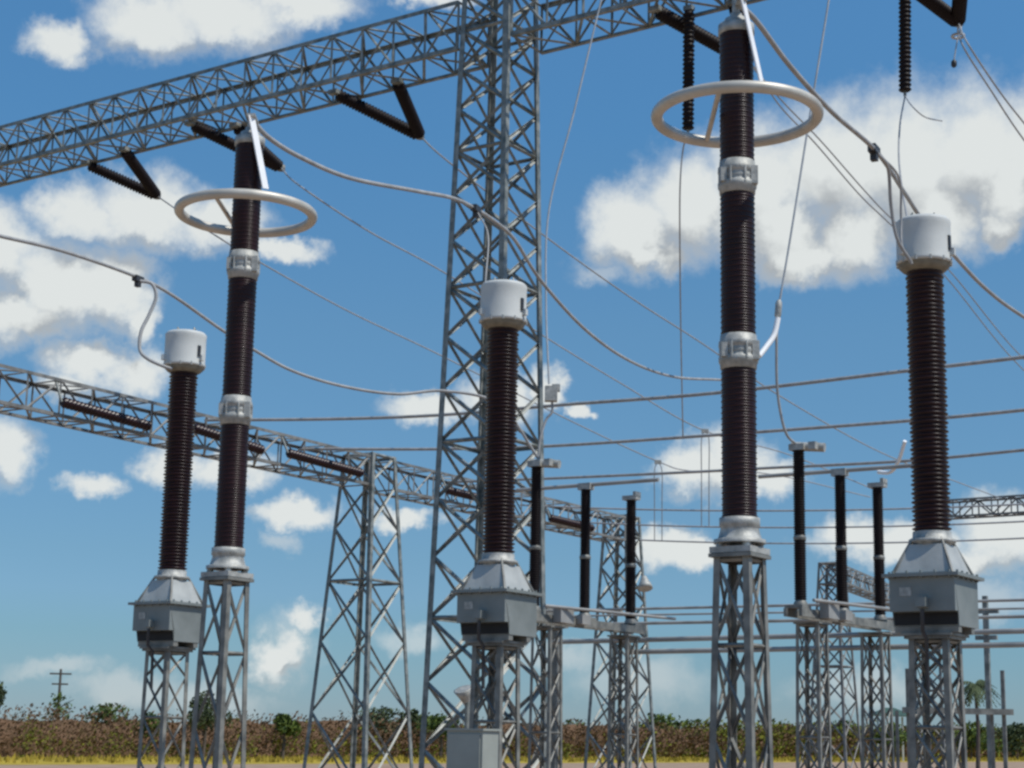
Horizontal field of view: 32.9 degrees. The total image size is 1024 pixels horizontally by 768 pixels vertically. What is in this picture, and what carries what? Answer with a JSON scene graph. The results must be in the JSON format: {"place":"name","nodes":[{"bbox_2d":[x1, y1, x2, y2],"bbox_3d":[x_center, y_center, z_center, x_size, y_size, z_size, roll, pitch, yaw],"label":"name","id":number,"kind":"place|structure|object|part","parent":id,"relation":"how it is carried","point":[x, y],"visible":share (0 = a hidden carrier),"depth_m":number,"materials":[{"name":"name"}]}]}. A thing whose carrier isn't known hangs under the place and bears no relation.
{"place":"outdoors","nodes":[
{"label":"outdoors","id":0,"kind":"place"},
{"bbox_2d":[193,424,264,457],"bbox_3d":[-7.319,1.317,44.412,0.432,0.887,2.689,-6,-14,32],"label":"strain insulator","id":1,"kind":"object","parent":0,"point":[214,434],"visible":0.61,"depth_m":43.80,"materials":[{"name":"brown ceramic"}]},
{"bbox_2d":[280,436,363,479],"bbox_3d":[-5.200,2.042,47.736,0.433,0.886,3.311,-6,-14,32],"label":"strain insulator","id":2,"kind":"object","parent":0,"point":[324,462],"visible":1,"depth_m":47.45,"materials":[{"name":"brown ceramic"}]},
{"bbox_2d":[441,474,475,500],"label":"strain insulator","id":3,"kind":"object","parent":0,"point":[457,492],"visible":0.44,"depth_m":52.94,"materials":[{"name":"brown ceramic"}]},
{"bbox_2d":[0,762,1023,767],"bbox_3d":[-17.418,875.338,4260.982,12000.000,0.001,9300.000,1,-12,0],"label":"ground","id":4,"kind":"structure","parent":0,"point":[789,765],"depth_m":105.23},
{"bbox_2d":[137,648,192,767],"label":"lattice pedestal","id":5,"kind":"object","parent":4,"relation":"on","point":[166,671],"visible":1,"depth_m":24.43,"materials":[{"name":"metal"}]},
{"bbox_2d":[128,327,210,688],"bbox_3d":[-4.887,1.749,25.116,0.840,5.277,0.890,-7,-14,33],"label":"current transformer","id":6,"kind":"object","parent":5,"relation":"on","point":[167,604],"visible":0.99,"depth_m":24.93,"materials":[{"name":"ceramic"}]},
{"bbox_2d":[189,576,253,767],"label":"lattice pedestal","id":7,"kind":"object","parent":4,"relation":"on","point":[220,706],"visible":1,"depth_m":17.05,"materials":[{"name":"metal"}]},
{"bbox_2d":[174,113,317,578],"bbox_3d":[-2.801,-0.449,17.807,1.484,4.875,1.484,1,-12,0],"label":"surge arrester","id":8,"kind":"object","parent":7,"relation":"on","point":[246,193],"visible":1,"depth_m":17.66,"materials":[{"name":"ceramic"}]},
{"bbox_2d":[302,451,412,767],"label":"gantry tower","id":9,"kind":"structure","parent":4,"relation":"on","point":[368,500],"depth_m":49.61,"materials":[{"name":"metal"}]},
{"bbox_2d":[0,364,370,486],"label":"gantry beam","id":10,"kind":"structure","parent":9,"relation":"attached to","point":[256,437],"depth_m":42.50,"materials":[{"name":"grey metal"}]},
{"bbox_2d":[54,380,151,432],"bbox_3d":[-9.600,0.540,40.832,0.434,0.887,2.897,-6,-14,32],"label":"strain insulator","id":11,"kind":"object","parent":10,"relation":"on","point":[144,425],"visible":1,"depth_m":40.59,"materials":[{"name":"brown ceramic"}]},
{"bbox_2d":[204,355,1023,421],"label":"bus conductor","id":12,"kind":"object","parent":10,"relation":"attached to","point":[670,396],"visible":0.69,"depth_m":39.56,"materials":[{"name":"metal"}]},
{"bbox_2d":[299,408,1023,450],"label":"bus conductor","id":13,"kind":"object","parent":10,"relation":"attached to","point":[713,434],"visible":0.73,"depth_m":42.96,"materials":[{"name":"metal"}]},
{"bbox_2d":[368,461,625,541],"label":"gantry beam","id":14,"kind":"structure","parent":9,"relation":"attached to","point":[460,505],"depth_m":55.19,"materials":[{"name":"grey metal"}]},
{"bbox_2d":[544,499,594,531],"bbox_3d":[1.945,4.438,58.700,0.434,0.888,2.840,-6,-14,32],"label":"strain insulator","id":15,"kind":"object","parent":14,"relation":"attached to","point":[564,521],"visible":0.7,"depth_m":58.08,"materials":[{"name":"brown ceramic"}]},
{"bbox_2d":[590,520,1023,527],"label":"bus wire","id":16,"kind":"object","parent":15,"relation":"hanging from","point":[808,527],"visible":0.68,"depth_m":55.67,"materials":[{"name":"grey metal"}]},
{"bbox_2d":[449,448,1023,482],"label":"bus conductor","id":17,"kind":"object","parent":14,"relation":"attached to","point":[781,467],"visible":0.64,"depth_m":46.41,"materials":[{"name":"metal"}]},
{"bbox_2d":[454,685,470,727],"bbox_3d":[-0.677,5.140,22.894,0.248,2.304,0.249,1,-12,0],"label":"floodlight","id":18,"kind":"object","parent":4,"relation":"on","point":[462,693],"visible":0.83,"depth_m":23.06,"materials":[{"name":"metal"}]},
{"bbox_2d":[444,728,501,767],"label":"control cabinet","id":19,"kind":"object","parent":4,"relation":"on","point":[472,748],"visible":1,"depth_m":19.82,"materials":[{"name":"metal"}]},
{"bbox_3d":[-0.558,4.628,19.731,0.440,1.260,0.014,-7,-14,33],"label":"door","id":20,"kind":"part","parent":19,"relation":"part of","materials":[{"name":"grey metal"}]},
{"bbox_2d":[418,0,546,767],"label":"gantry tower","id":21,"kind":"structure","parent":4,"relation":"on","point":[506,142],"depth_m":37.06,"materials":[{"name":"metal"}]},
{"bbox_2d":[0,0,489,186],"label":"gantry beam","id":22,"kind":"structure","parent":21,"relation":"attached to","point":[361,72],"depth_m":42.60,"materials":[{"name":"metal"}]},
{"bbox_2d":[80,146,160,199],"bbox_3d":[-10.047,-5.575,46.309,2.028,0.736,2.208,-10,-16,42],"label":"strain insulator","id":23,"kind":"object","parent":22,"relation":"hanging from","point":[146,186],"visible":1,"depth_m":46.38,"materials":[{"name":"ceramic"}]},
{"bbox_2d":[158,196,869,496],"bbox_3d":[1.584,-0.378,56.087,4.748,5.355,32.882,-9,-15,40],"label":"line conductor","id":24,"kind":"object","parent":23,"relation":"attached to","point":[471,370],"visible":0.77,"depth_m":49.89,"materials":[{"name":"metal"}]},
{"bbox_2d":[654,460,662,540],"bbox_3d":[4.885,3.904,57.893,0.298,2.591,1.098,0,-12,5],"label":"drop lead","id":25,"kind":"object","parent":24,"relation":"hanging from","point":[657,462],"visible":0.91,"depth_m":57.70,"materials":[{"name":"metal"}]},
{"bbox_2d":[184,120,284,171],"bbox_3d":[-6.763,-6.058,43.617,2.944,0.751,0.966,11,-15,-40],"label":"strain insulator","id":26,"kind":"object","parent":22,"relation":"hanging from","point":[272,161],"visible":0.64,"depth_m":43.47,"materials":[{"name":"ceramic"}]},
{"bbox_2d":[281,168,866,486],"bbox_3d":[2.851,-1.065,52.576,3.594,5.350,29.851,-8,-15,37],"label":"line conductor","id":27,"kind":"object","parent":26,"relation":"attached to","point":[291,179],"visible":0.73,"depth_m":46.61,"materials":[{"name":"metal"}]},
{"bbox_2d":[701,429,709,525],"bbox_3d":[6.135,2.978,55.026,0.285,2.965,1.102,0,-12,5],"label":"drop lead","id":28,"kind":"object","parent":27,"relation":"hanging from","point":[704,431],"visible":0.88,"depth_m":54.97,"materials":[{"name":"metal"}]},
{"bbox_2d":[328,77,424,139],"bbox_3d":[-2.950,-6.446,41.258,1.996,0.777,2.315,-5,-13,26],"label":"strain insulator","id":29,"kind":"object","parent":22,"relation":"hanging from","point":[413,128],"visible":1,"depth_m":41.07,"materials":[{"name":"ceramic"}]},
{"bbox_2d":[421,138,999,497],"bbox_3d":[10.761,0.002,60.114,1.826,4.024,46.661,-6,-14,32],"label":"line conductor","id":30,"kind":"object","parent":29,"relation":"attached to","point":[449,162],"visible":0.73,"depth_m":48.64,"materials":[{"name":"metal"}]},
{"bbox_2d":[510,0,764,54],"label":"gantry beam","id":31,"kind":"structure","parent":21,"relation":"attached to","point":[624,5],"depth_m":36.96,"materials":[{"name":"metal"}]},
{"bbox_2d":[682,4,694,131],"bbox_3d":[3.627,-6.462,35.602,0.271,2.787,0.250,1,-12,0],"label":"suspension insulator","id":32,"kind":"object","parent":31,"relation":"hanging from","point":[688,68],"visible":0.91,"depth_m":35.55,"materials":[{"name":"ceramic"}]},
{"bbox_2d":[648,0,753,60],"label":"strain insulator","id":33,"kind":"object","parent":31,"relation":"hanging from","point":[675,21],"visible":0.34,"depth_m":36.03,"materials":[{"name":"ceramic"}]},
{"bbox_2d":[753,68,1019,354],"bbox_3d":[12.100,-3.052,46.991,0.547,3.385,25.110,-6,-14,33],"label":"line conductor","id":34,"kind":"object","parent":33,"relation":"attached to","point":[785,104],"visible":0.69,"depth_m":41.34,"materials":[{"name":"metal"}]},
{"bbox_2d":[754,66,1023,370],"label":"line conductor","id":35,"kind":"object","parent":33,"relation":"attached to","point":[786,113],"visible":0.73,"depth_m":42.22,"materials":[{"name":"metal"}]},
{"bbox_2d":[468,643,523,767],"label":"lattice pedestal","id":36,"kind":"object","parent":4,"relation":"on","point":[495,660],"visible":0.9,"depth_m":21.42,"materials":[{"name":"metal"}]},
{"bbox_2d":[451,277,543,688],"bbox_3d":[-0.169,1.207,22.016,0.840,5.277,0.890,-7,-14,33],"label":"current transformer","id":37,"kind":"object","parent":36,"relation":"on","point":[497,595],"visible":1,"depth_m":21.83,"materials":[{"name":"ceramic"}]},
{"bbox_2d":[256,123,720,380],"bbox_3d":[1.352,-0.905,28.331,0.998,2.598,22.025,-3,-12,19],"label":"jumper cable","id":38,"kind":"object","parent":37,"relation":"attached to","point":[476,210],"visible":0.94,"depth_m":23.35,"materials":[{"name":"metal"}]},
{"bbox_2d":[528,625,564,767],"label":"lattice pedestal","id":39,"kind":"object","parent":4,"relation":"on","point":[548,674],"visible":0.95,"depth_m":29.59,"materials":[{"name":"metal"}]},
{"bbox_2d":[546,607,567,767],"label":"busbar support","id":40,"kind":"object","parent":4,"relation":"on","point":[555,698],"visible":0.26,"depth_m":37.55,"materials":[{"name":"metal"}]},
{"bbox_2d":[555,615,1023,625],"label":"tubular busbar","id":41,"kind":"object","parent":40,"relation":"on","point":[803,620],"visible":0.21,"depth_m":35.83,"materials":[{"name":"grey metal"}]},
{"bbox_2d":[574,607,1023,616],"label":"tubular busbar","id":42,"kind":"object","parent":40,"relation":"attached to","point":[1019,608],"visible":0.25,"depth_m":36.84,"materials":[{"name":"grey metal"}]},
{"bbox_2d":[584,514,656,767],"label":"gantry tower","id":43,"kind":"structure","parent":4,"relation":"on","point":[617,574],"depth_m":62.16,"materials":[{"name":"metal"}]},
{"bbox_2d":[635,575,652,591],"bbox_3d":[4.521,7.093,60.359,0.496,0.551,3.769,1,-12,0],"label":"floodlight","id":44,"kind":"object","parent":43,"relation":"attached to","point":[645,585],"visible":0.91,"depth_m":58.67,"materials":[{"name":"metal"}]},
{"bbox_2d":[607,635,639,767],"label":"lattice pedestal","id":45,"kind":"object","parent":4,"relation":"on","point":[620,682],"visible":1,"depth_m":31.73,"materials":[{"name":"metal"}]},
{"bbox_2d":[516,458,675,633],"bbox_3d":[1.353,2.962,31.153,3.433,2.818,2.545,6,-12,-21],"label":"disconnector","id":46,"kind":"object","parent":45,"relation":"on","point":[564,616],"visible":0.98,"depth_m":30.98,"materials":[{"name":"ceramic"}]},
{"bbox_2d":[0,234,538,458],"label":"jumper cable","id":47,"kind":"object","parent":46,"relation":"attached to","point":[138,280],"visible":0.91,"depth_m":26.41,"materials":[{"name":"metal"}]},
{"bbox_2d":[537,0,601,458],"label":"drop lead","id":48,"kind":"object","parent":46,"relation":"attached to","point":[551,393],"visible":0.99,"depth_m":30.85,"materials":[{"name":"metal"}]},
{"bbox_2d":[708,551,773,767],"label":"lattice pedestal","id":49,"kind":"object","parent":4,"relation":"on","point":[747,616],"visible":1,"depth_m":14.01,"materials":[{"name":"metal"}]},
{"bbox_2d":[651,0,823,554],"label":"surge arrester","id":50,"kind":"object","parent":49,"relation":"on","point":[733,90],"visible":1,"depth_m":14.56,"materials":[{"name":"ceramic"}]},
{"bbox_2d":[740,8,1023,318],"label":"jumper cable","id":51,"kind":"object","parent":50,"relation":"attached to","point":[873,149],"visible":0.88,"depth_m":18.65,"materials":[{"name":"metal"}]},
{"bbox_2d":[793,621,831,767],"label":"lattice pedestal","id":52,"kind":"object","parent":4,"relation":"on","point":[817,626],"visible":1,"depth_m":27.40,"materials":[{"name":"metal"}]},
{"bbox_2d":[810,562,860,767],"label":"gantry tower","id":53,"kind":"structure","parent":4,"relation":"on","point":[841,666],"depth_m":78.85,"materials":[{"name":"grey metal"}]},
{"bbox_2d":[826,566,889,606],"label":"gantry beam","id":54,"kind":"structure","parent":53,"relation":"attached to","point":[868,594],"depth_m":84.58,"materials":[{"name":"grey metal"}]},
{"bbox_2d":[858,632,894,767],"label":"lattice pedestal","id":55,"kind":"object","parent":4,"relation":"on","point":[881,700],"visible":1,"depth_m":29.54,"materials":[{"name":"metal"}]},
{"bbox_2d":[629,642,1023,653],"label":"drive rod","id":56,"kind":"object","parent":55,"relation":"attached to","point":[844,647],"visible":0.7,"depth_m":30.38,"materials":[{"name":"grey metal"}]},
{"bbox_2d":[758,441,912,631],"bbox_3d":[5.536,2.594,28.949,3.433,2.818,2.545,6,-12,-21],"label":"disconnector","id":57,"kind":"object","parent":55,"relation":"on","point":[837,612],"visible":1,"depth_m":28.73,"materials":[{"name":"ceramic"}]},
{"bbox_2d":[552,628,1023,643],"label":"drive rod","id":58,"kind":"object","parent":57,"relation":"attached to","point":[790,636],"visible":0.47,"depth_m":31.32,"materials":[{"name":"grey metal"}]},
{"bbox_2d":[760,0,829,443],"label":"drop lead","id":59,"kind":"object","parent":57,"relation":"attached to","point":[774,334],"visible":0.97,"depth_m":27.79,"materials":[{"name":"metal"}]},
{"bbox_2d":[877,440,906,474],"bbox_3d":[6.630,1.286,30.091,0.152,0.510,0.893,5,-12,-20],"label":"contact strap","id":60,"kind":"object","parent":57,"relation":"attached to","point":[899,458],"visible":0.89,"depth_m":29.92,"materials":[{"name":"metal"}]},
{"bbox_2d":[915,649,955,767],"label":"gantry tower","id":61,"kind":"structure","parent":4,"relation":"on","point":[940,690],"depth_m":83.32,"materials":[{"name":"grey metal"}]},
{"bbox_2d":[948,494,1023,519],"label":"gantry beam","id":62,"kind":"structure","parent":61,"relation":"attached to","point":[1014,498],"depth_m":83.78,"materials":[{"name":"grey metal"}]},
{"bbox_2d":[904,635,967,767],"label":"lattice pedestal","id":63,"kind":"object","parent":4,"relation":"on","point":[945,642],"visible":0.96,"depth_m":18.31,"materials":[{"name":"metal"}]},
{"bbox_2d":[881,212,984,688],"bbox_3d":[4.549,0.665,18.916,0.840,5.277,0.890,-7,-14,33],"label":"current transformer","id":64,"kind":"object","parent":63,"relation":"on","point":[933,582],"visible":1,"depth_m":18.74,"materials":[{"name":"brown ceramic"}]},
{"bbox_2d":[895,669,1013,767],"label":"support frame","id":65,"kind":"object","parent":4,"relation":"on","point":[1003,711],"visible":0.86,"depth_m":35.33,"materials":[{"name":"metal"}]},
{"bbox_2d":[954,679,1000,767],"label":"palm tree","id":66,"kind":"object","parent":4,"relation":"on","point":[976,689],"visible":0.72,"depth_m":122.59,"materials":[{"name":"green plant"}]},
{"bbox_2d":[975,596,998,767],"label":"steel mast","id":67,"kind":"object","parent":4,"relation":"on","point":[987,668],"visible":0.78,"depth_m":39.50,"materials":[{"name":"grey metal"}]},
{"bbox_2d":[0,752,1023,764],"bbox_3d":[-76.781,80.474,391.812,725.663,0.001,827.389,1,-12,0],"label":"dry grass field","id":68,"kind":"structure","parent":0,"point":[41,762],"depth_m":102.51,"materials":[{"name":"yellow plant"}]},
{"bbox_2d":[0,682,7,706],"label":"tree","id":69,"kind":"object","parent":68,"relation":"on","point":[3,692],"visible":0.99,"depth_m":116.00,"materials":[{"name":"green plant"}]},
{"bbox_2d":[46,690,74,719],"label":"tree","id":70,"kind":"object","parent":68,"relation":"on","point":[59,697],"visible":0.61,"depth_m":125.61,"materials":[{"name":"green plant"}]},
{"bbox_2d":[50,669,71,716],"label":"utility pole","id":71,"kind":"object","parent":68,"relation":"on","point":[60,674],"visible":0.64,"depth_m":128.00,"materials":[{"name":"brown wood"}]},
{"bbox_2d":[82,702,132,724],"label":"tree","id":72,"kind":"object","parent":68,"relation":"on","point":[104,709],"visible":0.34,"depth_m":115.31,"materials":[{"name":"green plant"}]},
{"bbox_2d":[130,712,169,756],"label":"tree","id":73,"kind":"object","parent":68,"relation":"on","point":[154,727],"visible":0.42,"depth_m":109.25,"materials":[{"name":"green plant"}]},
{"bbox_2d":[186,690,232,758],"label":"tree","id":74,"kind":"object","parent":68,"relation":"on","point":[207,717],"visible":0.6,"depth_m":109.60,"materials":[{"name":"green plant"}]},
{"bbox_2d":[272,713,301,758],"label":"tree","id":75,"kind":"object","parent":68,"relation":"on","point":[285,724],"visible":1,"depth_m":117.35,"materials":[{"name":"green plant"}]},
{"bbox_2d":[358,705,404,756],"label":"tree","id":76,"kind":"object","parent":68,"relation":"on","point":[385,715],"visible":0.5,"depth_m":136.95,"materials":[{"name":"green plant"}]},
{"bbox_2d":[11,714,795,758],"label":"green scrub","id":77,"kind":"object","parent":68,"relation":"on","point":[564,753],"visible":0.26,"depth_m":123.12,"materials":[{"name":"green plant"}]},
{"bbox_2d":[394,708,433,740],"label":"tree","id":78,"kind":"object","parent":68,"relation":"on","point":[415,715],"visible":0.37,"depth_m":138.74,"materials":[{"name":"green plant"}]},
{"bbox_2d":[0,718,851,757],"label":"scrub thicket","id":79,"kind":"object","parent":68,"relation":"on","point":[571,726],"visible":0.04,"depth_m":114.73,"materials":[{"name":"plant"}]},
{"bbox_2d":[415,713,460,758],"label":"tree","id":80,"kind":"object","parent":68,"relation":"on","point":[435,722],"visible":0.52,"depth_m":132.35,"materials":[{"name":"green plant"}]},
{"bbox_2d":[0,703,1023,758],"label":"dry scrub","id":81,"kind":"object","parent":68,"relation":"on","point":[677,740],"visible":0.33,"depth_m":126.29,"materials":[{"name":"plant"}]},
{"bbox_2d":[562,719,584,725],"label":"tree","id":82,"kind":"object","parent":68,"relation":"on","point":[567,721],"visible":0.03,"depth_m":186.69,"materials":[{"name":"green plant"}]},
{"bbox_2d":[639,713,682,728],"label":"tree","id":83,"kind":"object","parent":68,"relation":"on","point":[661,717],"visible":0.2,"depth_m":204.68,"materials":[{"name":"green plant"}]},
{"bbox_2d":[677,718,709,728],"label":"tree","id":84,"kind":"object","parent":68,"relation":"on","point":[685,723],"visible":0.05,"depth_m":221.31,"materials":[{"name":"green plant"}]},
{"bbox_2d":[656,715,1023,757],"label":"green scrub","id":85,"kind":"object","parent":68,"relation":"on","point":[774,726],"visible":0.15,"depth_m":212.35,"materials":[{"name":"green plant"}]},
{"bbox_2d":[827,720,857,732],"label":"tree","id":86,"kind":"object","parent":68,"relation":"on","point":[842,726],"visible":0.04,"depth_m":244.50,"materials":[{"name":"green plant"}]},
{"bbox_2d":[866,708,905,760],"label":"shelter","id":87,"kind":"object","parent":68,"relation":"on","point":[901,715],"visible":0.15,"depth_m":200.91,"materials":[{"name":"grey metal"}]},
{"bbox_2d":[874,721,906,756],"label":"bush","id":88,"kind":"object","parent":68,"relation":"on","point":[902,736],"visible":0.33,"depth_m":195.02,"materials":[{"name":"green plant"}]},
{"bbox_2d":[954,720,1002,758],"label":"tree","id":89,"kind":"object","parent":68,"relation":"on","point":[970,735],"visible":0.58,"depth_m":254.07,"materials":[{"name":"green plant"}]},
{"bbox_2d":[994,722,1023,759],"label":"tree","id":90,"kind":"object","parent":68,"relation":"on","point":[1015,735],"visible":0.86,"depth_m":264.27,"materials":[{"name":"green plant"}]},
{"bbox_2d":[0,0,1023,731],"label":"sky","id":91,"kind":"structure","parent":0,"point":[80,512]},
{"bbox_2d":[679,143,684,436],"bbox_3d":[3.845,-1.877,39.233,0.188,4.758,8.982,0,-12,5],"label":"drop lead","id":92,"kind":"object","parent":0,"point":[680,277],"visible":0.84,"depth_m":37.48,"materials":[{"name":"metal"}]},
{"bbox_2d":[520,503,1023,511],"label":"bus wire","id":93,"kind":"object","parent":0,"point":[780,510],"visible":0.72,"depth_m":53.95,"materials":[{"name":"grey metal"}]},
{"bbox_2d":[546,598,1023,611],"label":"tubular busbar","id":94,"kind":"object","parent":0,"point":[783,605],"visible":0.34,"depth_m":35.68,"materials":[{"name":"grey metal"}]},
{"bbox_2d":[640,537,1023,543],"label":"bus wire","id":95,"kind":"object","parent":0,"point":[835,543],"visible":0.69,"depth_m":57.71,"materials":[{"name":"grey metal"}]},
{"bbox_2d":[899,0,910,95],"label":"suspension insulator","id":96,"kind":"object","parent":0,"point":[905,46],"visible":1,"depth_m":33.89,"materials":[{"name":"ceramic"}]},
{"bbox_2d":[898,96,907,215],"bbox_3d":[6.638,-3.841,29.376,0.181,5.304,8.147,-2,-12,13],"label":"drop lead","id":97,"kind":"object","parent":96,"relation":"hanging from","point":[905,208],"visible":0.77,"depth_m":30.70,"materials":[{"name":"metal"}]},
{"bbox_2d":[905,96,941,121],"bbox_3d":[7.729,-5.282,32.508,0.614,1.175,2.283,-1,-12,10],"label":"drop lead","id":98,"kind":"object","parent":96,"relation":"hanging from","point":[920,113],"visible":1,"depth_m":31.73,"materials":[{"name":"metal"}]},
{"bbox_2d":[916,0,967,26],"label":"strain insulator","id":99,"kind":"object","parent":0,"point":[954,15],"visible":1,"depth_m":35.07,"materials":[{"name":"ceramic"}]},
{"bbox_2d":[951,27,964,67],"bbox_3d":[9.199,-6.983,35.734,0.313,0.961,0.300,1,-12,0],"label":"line fitting","id":100,"kind":"object","parent":99,"relation":"hanging from","point":[953,63],"visible":0.86,"depth_m":35.69,"materials":[{"name":"metal"}]},
{"bbox_2d":[958,23,1023,123],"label":"line conductor","id":101,"kind":"object","parent":99,"relation":"attached to","point":[992,81],"visible":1,"depth_m":33.95,"materials":[{"name":"metal"}]},
{"bbox_2d":[959,26,1023,140],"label":"line conductor","id":102,"kind":"object","parent":99,"relation":"attached to","point":[986,83],"visible":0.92,"depth_m":34.46,"materials":[{"name":"metal"}]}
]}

